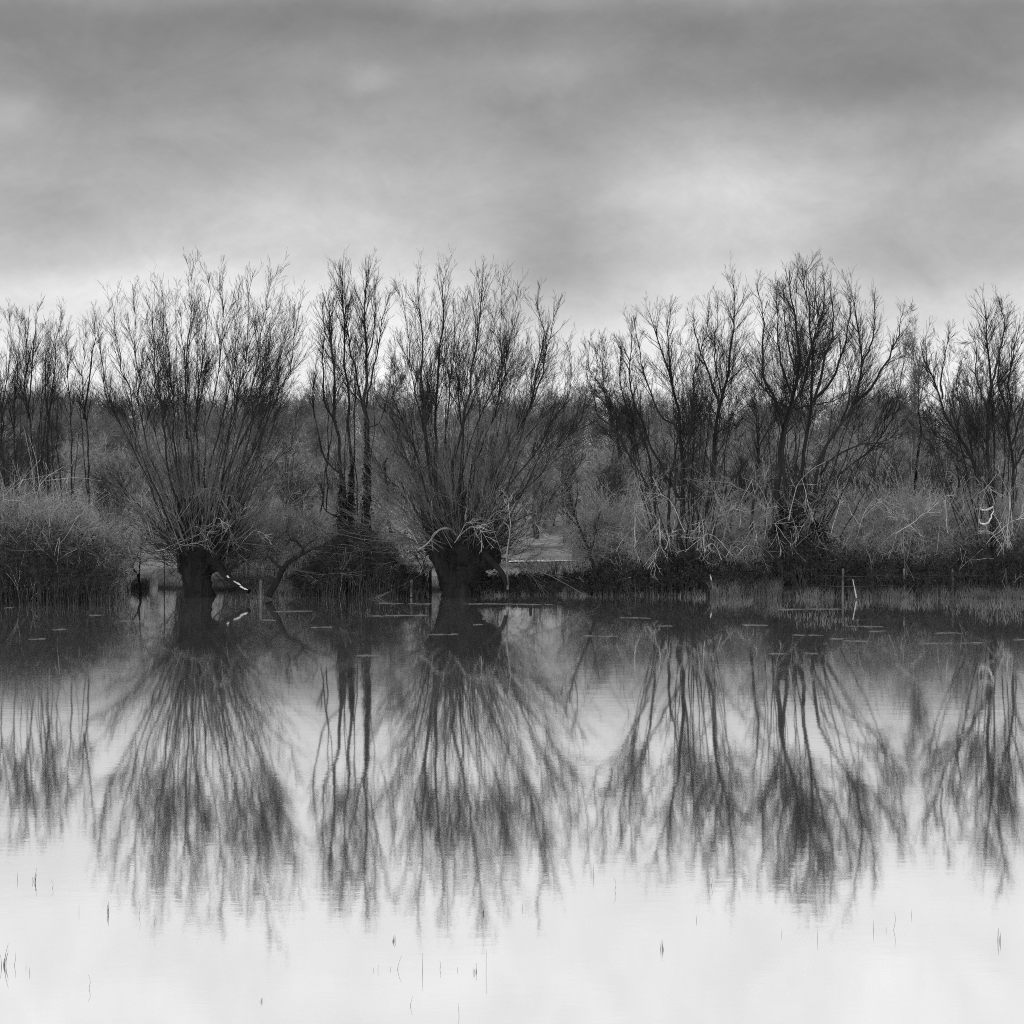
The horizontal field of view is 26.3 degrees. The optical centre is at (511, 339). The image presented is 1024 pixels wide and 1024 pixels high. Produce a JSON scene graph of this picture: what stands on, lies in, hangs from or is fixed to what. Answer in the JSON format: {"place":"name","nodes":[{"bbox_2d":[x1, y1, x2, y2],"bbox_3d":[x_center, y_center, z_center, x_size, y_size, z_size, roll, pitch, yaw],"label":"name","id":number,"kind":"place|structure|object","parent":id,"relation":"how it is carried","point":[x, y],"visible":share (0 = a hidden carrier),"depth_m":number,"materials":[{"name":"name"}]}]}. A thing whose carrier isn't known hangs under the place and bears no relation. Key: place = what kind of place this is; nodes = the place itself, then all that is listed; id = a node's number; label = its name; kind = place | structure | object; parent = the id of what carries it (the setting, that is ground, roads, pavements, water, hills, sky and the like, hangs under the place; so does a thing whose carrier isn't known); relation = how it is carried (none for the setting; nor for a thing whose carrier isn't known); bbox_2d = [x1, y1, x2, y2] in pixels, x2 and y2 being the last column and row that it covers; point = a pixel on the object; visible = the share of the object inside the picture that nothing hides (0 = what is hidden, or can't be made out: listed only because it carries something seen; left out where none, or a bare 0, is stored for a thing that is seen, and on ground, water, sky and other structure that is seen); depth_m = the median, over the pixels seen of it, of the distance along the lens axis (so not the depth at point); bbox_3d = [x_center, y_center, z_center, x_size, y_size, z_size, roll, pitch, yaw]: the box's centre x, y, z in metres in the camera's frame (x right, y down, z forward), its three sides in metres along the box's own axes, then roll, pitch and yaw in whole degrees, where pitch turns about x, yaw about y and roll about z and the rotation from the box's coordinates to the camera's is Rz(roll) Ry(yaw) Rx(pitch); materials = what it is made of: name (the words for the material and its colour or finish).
{"place":"outdoors","nodes":[
{"label":"outdoors","id":0,"kind":"place"},
{"bbox_2d":[0,589,1023,1023],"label":"water","id":1,"kind":"structure","parent":0,"point":[292,817],"depth_m":43.63,"materials":[{"name":"grey liquid"}]},
{"bbox_2d":[116,530,154,593],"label":"sapling","id":2,"kind":"object","parent":1,"relation":"in","point":[139,582],"visible":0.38,"depth_m":80.63,"materials":[{"name":"black plant"}]},
{"bbox_2d":[164,559,164,597],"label":"thin pole","id":3,"kind":"object","parent":1,"relation":"in","point":[164,580],"visible":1,"depth_m":79.58,"materials":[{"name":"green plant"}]},
{"bbox_2d":[259,580,261,599],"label":"wooden post","id":4,"kind":"object","parent":1,"relation":"on","point":[260,589],"visible":1,"depth_m":78.96,"materials":[{"name":"grey wood"}]},
{"bbox_2d":[254,513,333,597],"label":"bent tree","id":5,"kind":"object","parent":1,"relation":"on","point":[276,581],"visible":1,"depth_m":78.90,"materials":[{"name":"black plant"}]},
{"bbox_2d":[410,579,412,596],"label":"wooden post","id":6,"kind":"object","parent":1,"relation":"on","point":[411,581],"visible":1,"depth_m":79.57,"materials":[{"name":"grey wood"}]},
{"bbox_2d":[409,541,432,593],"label":"sapling","id":7,"kind":"object","parent":1,"relation":"on","point":[424,562],"visible":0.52,"depth_m":80.72,"materials":[{"name":"black plant"}]},
{"bbox_2d":[0,0,1023,443],"label":"sky","id":8,"kind":"structure","parent":0,"point":[616,152],"materials":[{"name":"grey"}]},
{"bbox_2d":[3,444,1023,598],"bbox_3d":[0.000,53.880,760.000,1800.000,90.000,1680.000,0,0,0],"label":"ground","id":9,"kind":"structure","parent":0,"point":[546,554],"depth_m":86.20,"materials":[{"name":"grey plant"}]},
{"bbox_2d":[0,367,50,490],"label":"woodland tree","id":10,"kind":"object","parent":9,"relation":"on","point":[19,441],"visible":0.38,"depth_m":104.71,"materials":[{"name":"grey plant"}]},
{"bbox_2d":[0,295,69,507],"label":"bare tree","id":11,"kind":"object","parent":9,"relation":"on","point":[26,355],"visible":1,"depth_m":86.02,"materials":[{"name":"black plant"}]},
{"bbox_2d":[30,296,104,509],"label":"bare tree","id":12,"kind":"object","parent":9,"relation":"on","point":[49,424],"visible":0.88,"depth_m":86.95,"materials":[{"name":"black plant"}]},
{"bbox_2d":[36,391,101,437],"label":"round tree","id":13,"kind":"object","parent":9,"relation":"on","point":[76,404],"visible":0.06,"depth_m":150.23,"materials":[{"name":"grey plant"}]},
{"bbox_2d":[0,478,140,605],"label":"bramble thicket","id":14,"kind":"object","parent":9,"relation":"on","point":[55,567],"visible":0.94,"depth_m":77.57,"materials":[{"name":"plant"}]},
{"bbox_2d":[0,426,177,600],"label":"brushwood bush","id":15,"kind":"object","parent":9,"relation":"on","point":[25,513],"visible":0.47,"depth_m":79.53,"materials":[{"name":"plant"}]},
{"bbox_2d":[92,392,143,457],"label":"round tree","id":16,"kind":"object","parent":9,"relation":"on","point":[100,412],"visible":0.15,"depth_m":149.74,"materials":[{"name":"grey plant"}]},
{"bbox_2d":[149,571,157,591],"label":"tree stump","id":17,"kind":"object","parent":9,"relation":"on","point":[154,583],"visible":0.78,"depth_m":81.47,"materials":[{"name":"grey wood"}]},
{"bbox_2d":[148,398,181,434],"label":"round tree","id":18,"kind":"object","parent":9,"relation":"on","point":[169,413],"visible":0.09,"depth_m":158.10,"materials":[{"name":"grey plant"}]},
{"bbox_2d":[0,247,397,600],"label":"pollard willow","id":19,"kind":"object","parent":9,"relation":"on","point":[201,551],"visible":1,"depth_m":79.55,"materials":[{"name":"black plant"}]},
{"bbox_2d":[214,463,358,586],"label":"brushwood bush","id":20,"kind":"object","parent":9,"relation":"on","point":[305,537],"visible":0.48,"depth_m":82.42,"materials":[{"name":"plant"}]},
{"bbox_2d":[298,415,349,493],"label":"woodland tree","id":21,"kind":"object","parent":9,"relation":"on","point":[315,445],"visible":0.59,"depth_m":109.62,"materials":[{"name":"grey plant"}]},
{"bbox_2d":[300,246,403,590],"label":"ivy clad willow","id":22,"kind":"object","parent":9,"relation":"on","point":[332,355],"visible":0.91,"depth_m":81.30,"materials":[{"name":"black plant"}]},
{"bbox_2d":[287,505,430,597],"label":"bramble thicket","id":23,"kind":"object","parent":9,"relation":"on","point":[391,575],"visible":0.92,"depth_m":80.01,"materials":[{"name":"plant"}]},
{"bbox_2d":[358,357,417,532],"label":"woodland tree","id":24,"kind":"object","parent":9,"relation":"on","point":[398,379],"visible":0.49,"depth_m":101.95,"materials":[{"name":"black plant"}]},
{"bbox_2d":[429,570,431,593],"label":"wooden post","id":25,"kind":"object","parent":9,"relation":"on","point":[430,587],"visible":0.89,"depth_m":80.86,"materials":[{"name":"black wood"}]},
{"bbox_2d":[405,384,471,463],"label":"woodland tree","id":26,"kind":"object","parent":9,"relation":"on","point":[419,420],"visible":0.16,"depth_m":119.80,"materials":[{"name":"grey plant"}]},
{"bbox_2d":[280,248,633,601],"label":"pollard willow","id":27,"kind":"object","parent":9,"relation":"on","point":[463,558],"visible":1,"depth_m":79.46,"materials":[{"name":"black plant"}]},
{"bbox_2d":[447,388,522,459],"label":"woodland tree","id":28,"kind":"object","parent":9,"relation":"on","point":[475,407],"visible":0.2,"depth_m":125.16,"materials":[{"name":"grey plant"}]},
{"bbox_2d":[0,405,1023,548],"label":"undergrowth","id":29,"kind":"object","parent":9,"relation":"on","point":[77,470],"visible":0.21,"depth_m":109.31,"materials":[{"name":"grey plant"}]},
{"bbox_2d":[0,372,1023,496],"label":"distant woods","id":30,"kind":"object","parent":9,"relation":"on","point":[94,422],"visible":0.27,"depth_m":134.11,"materials":[{"name":"grey plant"}]},
{"bbox_2d":[0,422,1023,571],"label":"sapling growth","id":31,"kind":"object","parent":9,"relation":"on","point":[613,484],"visible":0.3,"depth_m":95.76,"materials":[{"name":"plant"}]},
{"bbox_2d":[2,473,1023,566],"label":"dry undergrowth","id":32,"kind":"object","parent":9,"relation":"on","point":[129,532],"visible":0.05,"depth_m":94.42,"materials":[{"name":"grey plant"}]},
{"bbox_2d":[529,574,531,594],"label":"wooden post","id":33,"kind":"object","parent":9,"relation":"on","point":[530,581],"visible":0.8,"depth_m":80.36,"materials":[{"name":"black wood"}]},
{"bbox_2d":[477,560,603,594],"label":"bramble thicket","id":34,"kind":"object","parent":9,"relation":"on","point":[499,585],"visible":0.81,"depth_m":80.75,"materials":[{"name":"plant"}]},
{"bbox_2d":[538,552,602,584],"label":"bramble thicket","id":35,"kind":"object","parent":9,"relation":"on","point":[553,572],"visible":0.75,"depth_m":81.78,"materials":[{"name":"plant"}]},
{"bbox_2d":[556,455,604,592],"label":"leaning tree","id":36,"kind":"object","parent":9,"relation":"on","point":[587,546],"visible":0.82,"depth_m":80.28,"materials":[{"name":"black plant"}]},
{"bbox_2d":[578,356,657,468],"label":"woodland tree","id":37,"kind":"object","parent":9,"relation":"on","point":[597,409],"visible":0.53,"depth_m":109.50,"materials":[{"name":"grey plant"}]},
{"bbox_2d":[581,549,658,595],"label":"bramble thicket","id":38,"kind":"object","parent":9,"relation":"on","point":[609,574],"visible":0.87,"depth_m":80.49,"materials":[{"name":"plant"}]},
{"bbox_2d":[539,477,708,584],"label":"brushwood bush","id":39,"kind":"object","parent":9,"relation":"on","point":[610,544],"visible":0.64,"depth_m":82.00,"materials":[{"name":"plant"}]},
{"bbox_2d":[598,494,683,590],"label":"brushwood bush","id":40,"kind":"object","parent":9,"relation":"on","point":[645,555],"visible":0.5,"depth_m":81.14,"materials":[{"name":"plant"}]},
{"bbox_2d":[561,252,781,592],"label":"bare willow","id":41,"kind":"object","parent":9,"relation":"on","point":[696,399],"visible":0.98,"depth_m":80.89,"materials":[{"name":"black plant"}]},
{"bbox_2d":[637,540,717,596],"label":"bramble thicket","id":42,"kind":"object","parent":9,"relation":"on","point":[701,570],"visible":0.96,"depth_m":80.15,"materials":[{"name":"plant"}]},
{"bbox_2d":[661,471,808,571],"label":"brushwood bush","id":43,"kind":"object","parent":9,"relation":"on","point":[719,529],"visible":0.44,"depth_m":82.68,"materials":[{"name":"plant"}]},
{"bbox_2d":[720,376,781,504],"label":"woodland tree","id":44,"kind":"object","parent":9,"relation":"on","point":[748,452],"visible":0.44,"depth_m":99.80,"materials":[{"name":"black plant"}]},
{"bbox_2d":[716,513,789,582],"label":"brushwood bush","id":45,"kind":"object","parent":9,"relation":"on","point":[748,553],"visible":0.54,"depth_m":81.17,"materials":[{"name":"plant"}]},
{"bbox_2d":[709,517,881,596],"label":"bramble thicket","id":46,"kind":"object","parent":9,"relation":"on","point":[808,562],"visible":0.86,"depth_m":80.12,"materials":[{"name":"plant"}]},
{"bbox_2d":[649,248,943,587],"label":"spreading tree","id":47,"kind":"object","parent":9,"relation":"on","point":[798,364],"visible":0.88,"depth_m":81.16,"materials":[{"name":"black plant"}]},
{"bbox_2d":[816,513,907,587],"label":"brushwood bush","id":48,"kind":"object","parent":9,"relation":"on","point":[853,546],"visible":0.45,"depth_m":80.90,"materials":[{"name":"plant"}]},
{"bbox_2d":[775,568,1007,597],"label":"wire fence","id":49,"kind":"object","parent":9,"relation":"on","point":[843,586],"visible":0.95,"depth_m":79.66,"materials":[{"name":"grey wood"}]},
{"bbox_2d":[800,434,1017,586],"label":"brushwood bush","id":50,"kind":"object","parent":9,"relation":"on","point":[853,525],"visible":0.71,"depth_m":81.42,"materials":[{"name":"plant"}]},
{"bbox_2d":[891,302,948,502],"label":"woodland tree","id":51,"kind":"object","parent":9,"relation":"on","point":[912,374],"visible":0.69,"depth_m":99.70,"materials":[{"name":"black plant"}]},
{"bbox_2d":[844,531,1023,597],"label":"bramble thicket","id":52,"kind":"object","parent":9,"relation":"on","point":[995,567],"visible":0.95,"depth_m":79.90,"materials":[{"name":"plant"}]},
{"bbox_2d":[847,284,1023,583],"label":"forked tree","id":53,"kind":"object","parent":9,"relation":"on","point":[988,491],"visible":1,"depth_m":81.03,"materials":[{"name":"black plant"}]},
{"bbox_2d":[904,515,1002,586],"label":"brushwood bush","id":54,"kind":"object","parent":9,"relation":"on","point":[952,550],"visible":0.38,"depth_m":81.00,"materials":[{"name":"plant"}]},
{"bbox_2d":[933,350,1012,488],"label":"woodland tree","id":55,"kind":"object","parent":9,"relation":"on","point":[967,440],"visible":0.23,"depth_m":104.98,"materials":[{"name":"grey plant"}]},
{"bbox_2d":[927,458,1023,583],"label":"brushwood bush","id":56,"kind":"object","parent":9,"relation":"on","point":[1020,528],"visible":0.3,"depth_m":82.28,"materials":[{"name":"plant"}]},
{"bbox_2d":[979,300,1023,582],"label":"bare tree","id":57,"kind":"object","parent":9,"relation":"on","point":[1011,450],"visible":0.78,"depth_m":82.40,"materials":[{"name":"black plant"}]},
{"bbox_2d":[5,557,1023,600],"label":"bank grass","id":58,"kind":"structure","parent":0,"point":[734,591],"depth_m":79.86,"materials":[{"name":"black plant"}]},
{"bbox_2d":[5,602,1023,655],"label":"floating litter","id":59,"kind":"object","parent":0,"point":[588,635],"visible":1,"depth_m":71.77,"materials":[{"name":"plant"}]},
{"bbox_2d":[509,560,571,561],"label":"path","id":60,"kind":"structure","parent":0,"point":[536,560],"depth_m":88.90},
{"bbox_2d":[365,595,1023,629],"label":"flooded grass","id":61,"kind":"structure","parent":0,"point":[740,601],"depth_m":76.10,"materials":[{"name":"grey plant"}]}
]}

